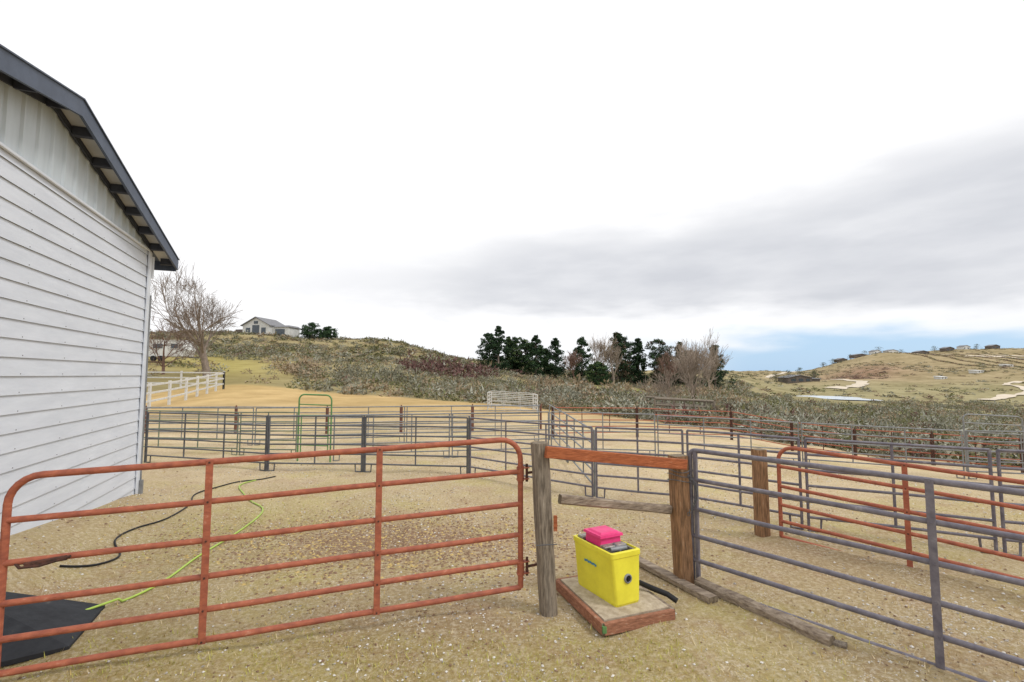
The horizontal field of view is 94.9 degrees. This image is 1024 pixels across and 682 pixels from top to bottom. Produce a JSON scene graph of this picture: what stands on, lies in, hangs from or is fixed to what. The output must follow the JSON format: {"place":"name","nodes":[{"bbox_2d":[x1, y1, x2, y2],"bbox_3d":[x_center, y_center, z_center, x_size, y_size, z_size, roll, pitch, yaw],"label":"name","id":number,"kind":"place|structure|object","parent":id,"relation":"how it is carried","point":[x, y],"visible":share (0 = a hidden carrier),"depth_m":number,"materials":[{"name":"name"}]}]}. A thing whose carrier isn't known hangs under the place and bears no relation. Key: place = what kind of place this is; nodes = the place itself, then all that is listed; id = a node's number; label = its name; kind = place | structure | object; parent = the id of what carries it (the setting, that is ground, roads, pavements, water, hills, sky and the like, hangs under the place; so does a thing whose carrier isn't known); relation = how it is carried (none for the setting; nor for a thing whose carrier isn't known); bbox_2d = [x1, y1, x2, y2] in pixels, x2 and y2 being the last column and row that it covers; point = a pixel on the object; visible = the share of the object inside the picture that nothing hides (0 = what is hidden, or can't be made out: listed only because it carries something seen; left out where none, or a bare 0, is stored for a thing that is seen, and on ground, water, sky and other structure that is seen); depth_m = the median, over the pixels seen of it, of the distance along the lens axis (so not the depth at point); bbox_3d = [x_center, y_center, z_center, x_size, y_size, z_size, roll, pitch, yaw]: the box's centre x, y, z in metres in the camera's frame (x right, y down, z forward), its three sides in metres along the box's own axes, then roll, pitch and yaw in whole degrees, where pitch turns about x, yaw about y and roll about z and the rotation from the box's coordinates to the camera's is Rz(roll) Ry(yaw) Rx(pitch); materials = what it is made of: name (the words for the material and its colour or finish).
{"place":"outdoors","nodes":[
{"label":"outdoors","id":0,"kind":"place"},
{"bbox_2d":[0,437,536,677],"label":"red metal gate","id":1,"kind":"structure","parent":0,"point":[205,541],"depth_m":3.27,"materials":[{"name":"metal"}]},
{"bbox_2d":[0,333,1023,681],"bbox_3d":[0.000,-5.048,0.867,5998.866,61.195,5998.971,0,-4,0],"label":"ground","id":2,"kind":"structure","parent":0,"point":[88,533],"depth_m":4.66,"materials":[{"name":"beige soil"}]},
{"bbox_2d":[0,592,104,666],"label":"rubber mat","id":3,"kind":"object","parent":2,"relation":"on","point":[25,618],"visible":0.83,"depth_m":3.38,"materials":[{"name":"black rubber"}]},
{"bbox_2d":[0,44,179,534],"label":"barn","id":4,"kind":"structure","parent":2,"relation":"on","point":[86,249],"depth_m":5.28,"materials":[{"name":"white paint"}]},
{"bbox_2d":[59,476,275,567],"bbox_3d":[-4.540,2.281,6.476,0.745,0.183,4.520,0,-4,-6],"label":"black hose","id":5,"kind":"object","parent":2,"relation":"on","point":[96,564],"visible":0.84,"depth_m":5.46,"materials":[{"name":"plastic"}]},
{"bbox_2d":[148,340,198,360],"bbox_3d":[-46.948,1.290,64.021,8.703,2.901,2.300,0,-4,0],"label":"camper trailer","id":6,"kind":"object","parent":2,"relation":"on","point":[160,353],"visible":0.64,"depth_m":62.98,"materials":[{"name":"white paint"}]},
{"bbox_2d":[86,480,263,609],"bbox_3d":[-3.826,2.248,5.862,1.041,0.166,5.344,1,-4,-7],"label":"green hose","id":7,"kind":"object","parent":2,"relation":"on","point":[144,591],"visible":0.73,"depth_m":4.54,"materials":[{"name":"green rubber"}]},
{"bbox_2d":[148,314,203,373],"bbox_3d":[-36.157,0.366,49.894,4.895,6.506,8.372,-1,-4,12],"label":"bare shrub tree","id":8,"kind":"object","parent":2,"relation":"on","point":[163,365],"visible":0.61,"depth_m":49.66,"materials":[{"name":"brown plant"}]},
{"bbox_2d":[146,372,224,409],"bbox_3d":[-20.091,2.937,29.117,0.163,2.142,16.431,1,-4,-18],"label":"white rail fence","id":9,"kind":"object","parent":2,"relation":"on","point":[169,389],"visible":0.81,"depth_m":28.68,"materials":[{"name":"white wood"}]},
{"bbox_2d":[147,371,224,388],"bbox_3d":[-30.341,3.112,38.163,15.826,1.718,0.570,-1,-4,11],"label":"white rail fence","id":10,"kind":"object","parent":2,"relation":"on","point":[181,375],"visible":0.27,"depth_m":37.33,"materials":[{"name":"white wood"}]},
{"bbox_2d":[150,260,242,376],"bbox_3d":[-34.124,-2.260,48.530,9.430,12.459,11.521,0,-4,0],"label":"bare cottonwood tree","id":11,"kind":"object","parent":2,"relation":"on","point":[200,344],"visible":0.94,"depth_m":48.73,"materials":[{"name":"brown plant"}]},
{"bbox_2d":[143,410,297,454],"bbox_3d":[-7.287,2.212,11.333,4.587,1.076,0.248,0,-4,6],"label":"corral panel fence","id":12,"kind":"object","parent":2,"relation":"on","point":[240,439],"visible":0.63,"depth_m":11.37,"materials":[{"name":"grey galvanised steel"}]},
{"bbox_2d":[236,316,300,336],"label":"white hilltop house","id":13,"kind":"structure","parent":2,"relation":"on","point":[256,325],"depth_m":146.51,"materials":[{"name":"paint"}]},
{"bbox_2d":[269,355,325,377],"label":"brush thicket","id":14,"kind":"object","parent":2,"relation":"on","point":[280,366],"visible":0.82,"depth_m":66.20,"materials":[{"name":"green plant"}]},
{"bbox_2d":[144,411,469,473],"bbox_3d":[-4.439,2.058,9.465,7.328,1.169,0.362,-1,-4,10],"label":"corral panel fence","id":15,"kind":"object","parent":2,"relation":"on","point":[363,435],"visible":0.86,"depth_m":9.32,"materials":[{"name":"grey metal"}]},
{"bbox_2d":[298,322,323,338],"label":"juniper tree","id":16,"kind":"object","parent":2,"relation":"on","point":[307,331],"visible":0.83,"depth_m":148.66,"materials":[{"name":"green plant"}]},
{"bbox_2d":[297,394,332,461],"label":"green bow gate","id":17,"kind":"structure","parent":2,"relation":"on","point":[299,404],"depth_m":10.38,"materials":[{"name":"metal"}]},
{"bbox_2d":[317,326,338,339],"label":"juniper tree","id":18,"kind":"object","parent":2,"relation":"on","point":[328,331],"visible":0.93,"depth_m":148.47,"materials":[{"name":"green plant"}]},
{"bbox_2d":[144,405,538,444],"bbox_3d":[-5.093,2.331,13.016,11.775,1.039,0.329,0,-4,-3],"label":"corral panel fence","id":19,"kind":"object","parent":2,"relation":"on","point":[293,423],"visible":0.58,"depth_m":13.06,"materials":[{"name":"metal"}]},
{"bbox_2d":[144,404,541,433],"bbox_3d":[-6.987,2.593,15.509,16.062,0.974,0.639,0,-4,-2],"label":"pipe pasture fence","id":20,"kind":"object","parent":2,"relation":"on","point":[401,411],"visible":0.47,"depth_m":15.38,"materials":[{"name":"brown metal"}]},
{"bbox_2d":[327,358,430,385],"bbox_3d":[-18.328,4.079,62.896,12.007,4.072,20.814,3,-5,-35],"label":"brush thicket","id":21,"kind":"object","parent":2,"relation":"on","point":[377,374],"visible":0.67,"depth_m":61.93,"materials":[{"name":"green plant"}]},
{"bbox_2d":[24,495,769,648],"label":"dirt clods","id":22,"kind":"object","parent":2,"relation":"on","point":[383,545],"visible":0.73,"depth_m":5.21,"materials":[{"name":"brown soil"}]},
{"bbox_2d":[396,349,498,379],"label":"brush thicket","id":23,"kind":"object","parent":2,"relation":"on","point":[440,366],"visible":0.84,"depth_m":87.08,"materials":[{"name":"brown plant"}]},
{"bbox_2d":[150,329,753,394],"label":"hillside brush","id":24,"kind":"object","parent":2,"relation":"on","point":[433,352],"visible":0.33,"depth_m":118.12,"materials":[{"name":"green plant"}]},
{"bbox_2d":[475,333,501,367],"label":"pine tree","id":25,"kind":"object","parent":2,"relation":"on","point":[487,344],"visible":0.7,"depth_m":107.34,"materials":[{"name":"green plant"}]},
{"bbox_2d":[333,411,655,460],"bbox_3d":[-0.312,2.190,10.921,7.384,1.068,0.325,0,-4,-5],"label":"corral panel fence","id":26,"kind":"object","parent":2,"relation":"on","point":[501,422],"visible":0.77,"depth_m":10.90,"materials":[{"name":"metal"}]},
{"bbox_2d":[488,326,510,369],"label":"pine tree","id":27,"kind":"object","parent":2,"relation":"on","point":[498,339],"visible":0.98,"depth_m":103.84,"materials":[{"name":"green plant"}]},
{"bbox_2d":[487,391,537,409],"bbox_3d":[0.000,3.296,25.580,2.633,1.077,3.509,0,-4,0],"label":"white pipe pen","id":28,"kind":"object","parent":2,"relation":"on","point":[491,396],"visible":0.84,"depth_m":24.86,"materials":[{"name":"white metal"}]},
{"bbox_2d":[502,336,523,369],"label":"pine tree","id":29,"kind":"object","parent":2,"relation":"on","point":[509,344],"visible":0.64,"depth_m":108.53,"materials":[{"name":"green plant"}]},
{"bbox_2d":[503,336,527,369],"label":"pine tree","id":30,"kind":"object","parent":2,"relation":"on","point":[516,341],"visible":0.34,"depth_m":111.41,"materials":[{"name":"green plant"}]},
{"bbox_2d":[508,339,539,373],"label":"pine tree","id":31,"kind":"object","parent":2,"relation":"on","point":[520,356],"visible":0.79,"depth_m":107.12,"materials":[{"name":"green plant"}]},
{"bbox_2d":[523,334,546,375],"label":"pine tree","id":32,"kind":"object","parent":2,"relation":"on","point":[534,364],"visible":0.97,"depth_m":105.53,"materials":[{"name":"green plant"}]},
{"bbox_2d":[533,348,553,377],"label":"pine tree","id":33,"kind":"object","parent":2,"relation":"on","point":[545,351],"visible":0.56,"depth_m":106.98,"materials":[{"name":"green plant"}]},
{"bbox_2d":[530,441,557,616],"bbox_3d":[0.260,1.553,3.808,0.214,1.452,0.168,0,-4,0],"label":"wooden gate post","id":34,"kind":"object","parent":2,"relation":"on","point":[545,523],"visible":0.91,"depth_m":3.75,"materials":[{"name":"brown wood"}]},
{"bbox_2d":[545,337,571,377],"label":"pine tree","id":35,"kind":"object","parent":2,"relation":"on","point":[560,369],"visible":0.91,"depth_m":107.26,"materials":[{"name":"green plant"}]},
{"bbox_2d":[549,404,595,496],"bbox_3d":[1.195,2.145,10.624,0.040,1.048,6.462,0,-4,-2],"label":"corral panel fence","id":36,"kind":"object","parent":2,"relation":"on","point":[567,445],"visible":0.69,"depth_m":9.29,"materials":[{"name":"grey metal"}]},
{"bbox_2d":[562,350,582,378],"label":"bare tree","id":37,"kind":"object","parent":2,"relation":"on","point":[572,358],"visible":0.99,"depth_m":96.81,"materials":[{"name":"brown plant"}]},
{"bbox_2d":[566,336,594,378],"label":"pine tree","id":38,"kind":"object","parent":2,"relation":"on","point":[580,367],"visible":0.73,"depth_m":103.60,"materials":[{"name":"green plant"}]},
{"bbox_2d":[147,333,1023,436],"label":"sagebrush","id":39,"kind":"object","parent":2,"relation":"on","point":[419,387],"visible":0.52,"depth_m":63.49,"materials":[{"name":"green plant"}]},
{"bbox_2d":[585,361,611,385],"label":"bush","id":40,"kind":"object","parent":2,"relation":"on","point":[597,370],"visible":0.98,"depth_m":91.55,"materials":[{"name":"green plant"}]},
{"bbox_2d":[586,333,616,365],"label":"bare tree","id":41,"kind":"object","parent":2,"relation":"on","point":[600,345],"visible":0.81,"depth_m":95.89,"materials":[{"name":"brown plant"}]},
{"bbox_2d":[598,344,622,384],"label":"bare tree","id":42,"kind":"object","parent":2,"relation":"on","point":[616,354],"visible":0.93,"depth_m":94.22,"materials":[{"name":"brown plant"}]},
{"bbox_2d":[556,575,675,635],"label":"wooden platform","id":43,"kind":"structure","parent":2,"relation":"on","point":[602,616],"depth_m":3.63,"materials":[{"name":"brown wood"}]},
{"bbox_2d":[573,525,639,606],"bbox_3d":[0.786,1.837,3.922,0.294,0.499,0.545,2,-5,-28],"label":"yellow water trough","id":44,"kind":"object","parent":43,"relation":"on","point":[607,559],"visible":1,"depth_m":3.78,"materials":[{"name":"plastic"}]},
{"bbox_2d":[639,580,677,602],"bbox_3d":[1.179,2.067,3.893,0.380,0.111,0.058,-3,-5,31],"label":"water pipe","id":45,"kind":"object","parent":43,"relation":"on","point":[667,594],"visible":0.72,"depth_m":3.87,"materials":[{"name":"black plastic"}]},
{"bbox_2d":[544,446,687,514],"bbox_3d":[0.925,1.220,4.054,1.336,0.715,0.702,0,-4,0],"label":"wooden rail","id":46,"kind":"object","parent":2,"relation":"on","point":[602,457],"visible":1,"depth_m":4.03,"materials":[{"name":"brown wood"}]},
{"bbox_2d":[688,448,1023,681],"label":"grey metal gate","id":47,"kind":"structure","parent":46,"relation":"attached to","point":[934,599],"depth_m":3.25,"materials":[{"name":"metal"}]},
{"bbox_2d":[602,332,636,381],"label":"pine tree","id":48,"kind":"object","parent":2,"relation":"on","point":[623,364],"visible":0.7,"depth_m":99.23,"materials":[{"name":"green plant"}]},
{"bbox_2d":[606,337,641,383],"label":"pine tree","id":49,"kind":"object","parent":2,"relation":"on","point":[628,344],"visible":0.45,"depth_m":101.64,"materials":[{"name":"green plant"}]},
{"bbox_2d":[532,373,738,399],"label":"brush thicket","id":50,"kind":"object","parent":2,"relation":"on","point":[548,381],"visible":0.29,"depth_m":69.17,"materials":[{"name":"green plant"}]},
{"bbox_2d":[626,338,648,383],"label":"pine tree","id":51,"kind":"object","parent":2,"relation":"on","point":[640,349],"visible":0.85,"depth_m":101.18,"materials":[{"name":"green plant"}]},
{"bbox_2d":[631,361,682,401],"bbox_3d":[12.100,3.666,39.336,4.398,4.210,2.706,1,-4,-11],"label":"bare shrub tree","id":52,"kind":"object","parent":2,"relation":"on","point":[663,386],"visible":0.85,"depth_m":39.16,"materials":[{"name":"brown plant"}]},
{"bbox_2d":[639,338,679,385],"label":"pine tree","id":53,"kind":"object","parent":2,"relation":"on","point":[654,354],"visible":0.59,"depth_m":99.37,"materials":[{"name":"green plant"}]},
{"bbox_2d":[650,354,677,383],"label":"pine tree","id":54,"kind":"object","parent":2,"relation":"on","point":[661,369],"visible":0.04,"depth_m":103.48,"materials":[{"name":"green plant"}]},
{"bbox_2d":[656,350,678,386],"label":"bare tree","id":55,"kind":"object","parent":2,"relation":"on","point":[669,365],"visible":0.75,"depth_m":89.47,"materials":[{"name":"brown plant"}]},
{"bbox_2d":[639,556,717,603],"bbox_3d":[1.440,2.176,4.356,0.105,0.065,1.057,2,-4,-24],"label":"ground plank","id":56,"kind":"object","parent":2,"relation":"on","point":[708,597],"visible":0.79,"depth_m":4.19,"materials":[{"name":"brown wood"}]},
{"bbox_2d":[645,396,715,417],"bbox_3d":[8.839,3.629,24.994,3.222,1.369,3.133,-1,-4,12],"label":"wooden corral","id":57,"kind":"object","parent":2,"relation":"on","point":[693,401],"visible":0.39,"depth_m":23.66,"materials":[{"name":"brown wood"}]},
{"bbox_2d":[667,454,697,583],"bbox_3d":[1.563,1.688,4.327,0.238,1.254,0.239,0,-4,0],"label":"wooden gate post","id":58,"kind":"object","parent":2,"relation":"on","point":[680,518],"visible":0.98,"depth_m":4.28,"materials":[{"name":"brown wood"}]},
{"bbox_2d":[671,341,694,385],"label":"pine tree","id":59,"kind":"object","parent":2,"relation":"on","point":[678,380],"visible":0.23,"depth_m":101.50,"materials":[{"name":"green plant"}]},
{"bbox_2d":[648,401,734,425],"bbox_3d":[9.768,3.838,24.929,5.442,1.587,7.769,-1,-4,10],"label":"brush thicket","id":60,"kind":"object","parent":2,"relation":"on","point":[684,408],"visible":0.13,"depth_m":22.55,"materials":[{"name":"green plant"}]},
{"bbox_2d":[681,350,705,382],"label":"pine tree","id":61,"kind":"object","parent":2,"relation":"on","point":[693,372],"visible":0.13,"depth_m":102.92,"materials":[{"name":"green plant"}]},
{"bbox_2d":[674,340,716,398],"bbox_3d":[15.565,2.817,39.717,4.820,6.217,3.683,0,-4,0],"label":"bare shrub tree","id":62,"kind":"object","parent":2,"relation":"on","point":[706,373],"visible":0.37,"depth_m":39.65,"materials":[{"name":"brown plant"}]},
{"bbox_2d":[669,329,727,398],"bbox_3d":[14.336,2.234,36.827,4.834,6.804,3.968,3,-5,-39],"label":"bare shrub tree","id":63,"kind":"object","parent":2,"relation":"on","point":[689,364],"visible":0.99,"depth_m":36.60,"materials":[{"name":"brown plant"}]},
{"bbox_2d":[689,344,732,389],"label":"bare tree","id":64,"kind":"object","parent":2,"relation":"on","point":[723,361],"visible":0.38,"depth_m":91.19,"materials":[{"name":"brown plant"}]},
{"bbox_2d":[702,345,735,388],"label":"pine tree","id":65,"kind":"object","parent":2,"relation":"on","point":[719,375],"visible":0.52,"depth_m":97.08,"materials":[{"name":"green plant"}]},
{"bbox_2d":[469,417,1023,556],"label":"corral panel fence","id":66,"kind":"object","parent":2,"relation":"on","point":[894,493],"visible":0.7,"depth_m":5.73,"materials":[{"name":"grey metal"}]},
{"bbox_2d":[498,386,1022,467],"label":"sagebrush","id":67,"kind":"object","parent":2,"relation":"on","point":[622,404],"visible":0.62,"depth_m":22.65,"materials":[{"name":"green plant"}]},
{"bbox_2d":[751,448,770,537],"bbox_3d":[2.924,1.839,5.523,0.150,1.121,0.141,1,-4,-15],"label":"wooden fence post","id":68,"kind":"object","parent":2,"relation":"on","point":[760,481],"visible":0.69,"depth_m":5.47,"materials":[{"name":"brown wood"}]},
{"bbox_2d":[769,372,781,381],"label":"distant tree","id":69,"kind":"object","parent":2,"relation":"on","point":[774,376],"visible":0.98,"depth_m":294.98,"materials":[{"name":"beige plant"}]},
{"bbox_2d":[551,405,1023,472],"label":"pipe pasture fence","id":70,"kind":"object","parent":2,"relation":"on","point":[855,447],"visible":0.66,"depth_m":14.81,"materials":[{"name":"metal"}]},
{"bbox_2d":[777,375,820,382],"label":"dark hillside house","id":71,"kind":"structure","parent":2,"relation":"on","point":[792,379],"depth_m":296.36,"materials":[{"name":"grey wood"}]},
{"bbox_2d":[657,415,1023,478],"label":"corral panel fence","id":72,"kind":"object","parent":2,"relation":"on","point":[852,444],"visible":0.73,"depth_m":10.41,"materials":[{"name":"metal"}]},
{"bbox_2d":[834,358,847,362],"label":"ridge house","id":73,"kind":"structure","parent":2,"relation":"on","point":[840,359],"depth_m":590.12,"materials":[{"name":"grey wood"}]},
{"bbox_2d":[848,354,865,357],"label":"ridge house","id":74,"kind":"structure","parent":2,"relation":"on","point":[855,355],"depth_m":592.35,"materials":[{"name":"grey"}]},
{"bbox_2d":[831,367,892,378],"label":"brush thicket","id":75,"kind":"object","parent":2,"relation":"on","point":[842,377],"visible":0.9,"depth_m":373.12,"materials":[{"name":"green plant"}]},
{"bbox_2d":[702,348,1023,403],"bbox_3d":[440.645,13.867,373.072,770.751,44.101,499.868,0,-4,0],"label":"hillside brush","id":76,"kind":"object","parent":2,"relation":"on","point":[808,390],"visible":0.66,"depth_m":280.13,"materials":[{"name":"green plant"}]},
{"bbox_2d":[868,350,881,353],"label":"ridge house","id":77,"kind":"structure","parent":2,"relation":"on","point":[874,351],"depth_m":594.84,"materials":[{"name":"white paint"}]},
{"bbox_2d":[883,349,898,352],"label":"ridge house","id":78,"kind":"structure","parent":2,"relation":"on","point":[890,351],"depth_m":594.97,"materials":[{"name":"white paint"}]},
{"bbox_2d":[777,446,1023,579],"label":"red metal gate","id":79,"kind":"structure","parent":2,"relation":"on","point":[906,488],"depth_m":4.60,"materials":[{"name":"metal"}]},
{"bbox_2d":[912,350,928,353],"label":"ridge house","id":80,"kind":"structure","parent":2,"relation":"on","point":[921,351],"depth_m":594.67,"materials":[{"name":"grey paint"}]},
{"bbox_2d":[933,376,946,378],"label":"metal roof shed","id":81,"kind":"structure","parent":2,"relation":"on","point":[939,377],"depth_m":327.84,"materials":[{"name":"grey metal"}]},
{"bbox_2d":[939,347,953,350],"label":"ridge house","id":82,"kind":"structure","parent":2,"relation":"on","point":[946,349],"depth_m":593.04,"materials":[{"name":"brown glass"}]},
{"bbox_2d":[903,352,1023,367],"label":"orchard rows","id":83,"kind":"object","parent":2,"relation":"on","point":[945,355],"visible":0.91,"depth_m":479.57,"materials":[{"name":"green plant"}]},
{"bbox_2d":[957,345,970,348],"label":"ridge house","id":84,"kind":"structure","parent":2,"relation":"on","point":[963,347],"depth_m":595.27,"materials":[{"name":"white paint"}]},
{"bbox_2d":[968,370,983,372],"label":"metal roof shed","id":85,"kind":"structure","parent":2,"relation":"on","point":[976,371],"depth_m":347.42,"materials":[{"name":"grey metal"}]},
{"bbox_2d":[985,344,999,348],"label":"ridge house","id":86,"kind":"structure","parent":2,"relation":"on","point":[995,346],"depth_m":595.33,"materials":[{"name":"grey"}]},
{"bbox_2d":[962,414,1023,470],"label":"grey bow gate","id":87,"kind":"structure","parent":2,"relation":"on","point":[1022,423],"depth_m":11.95,"materials":[{"name":"grey metal"}]},
{"bbox_2d":[998,364,1013,366],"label":"metal roof shed","id":88,"kind":"structure","parent":2,"relation":"on","point":[1009,365],"depth_m":397.98,"materials":[{"name":"grey metal"}]},
{"bbox_2d":[0,0,1023,371],"label":"sky","id":89,"kind":"structure","parent":0,"point":[805,184],"materials":[{"name":"white"}]},
{"bbox_2d":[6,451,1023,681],"bbox_3d":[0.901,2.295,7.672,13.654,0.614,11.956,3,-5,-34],"label":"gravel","id":90,"kind":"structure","parent":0,"point":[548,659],"depth_m":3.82,"materials":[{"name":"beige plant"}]},
{"bbox_2d":[766,372,868,388],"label":"dirt road","id":91,"kind":"structure","parent":0,"point":[859,383],"depth_m":260.44,"materials":[{"name":"beige soil"}]},
{"bbox_2d":[802,395,882,400],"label":"metal building roof","id":92,"kind":"structure","parent":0,"point":[841,397],"depth_m":140.11,"materials":[{"name":"metal"}]},
{"bbox_2d":[966,355,1022,358],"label":"dirt road","id":93,"kind":"structure","parent":0,"point":[987,356],"depth_m":506.51,"materials":[{"name":"beige soil"}]},
{"bbox_2d":[982,381,1023,399],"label":"dirt road","id":94,"kind":"structure","parent":0,"point":[1001,396],"depth_m":171.37,"materials":[{"name":"beige soil"}]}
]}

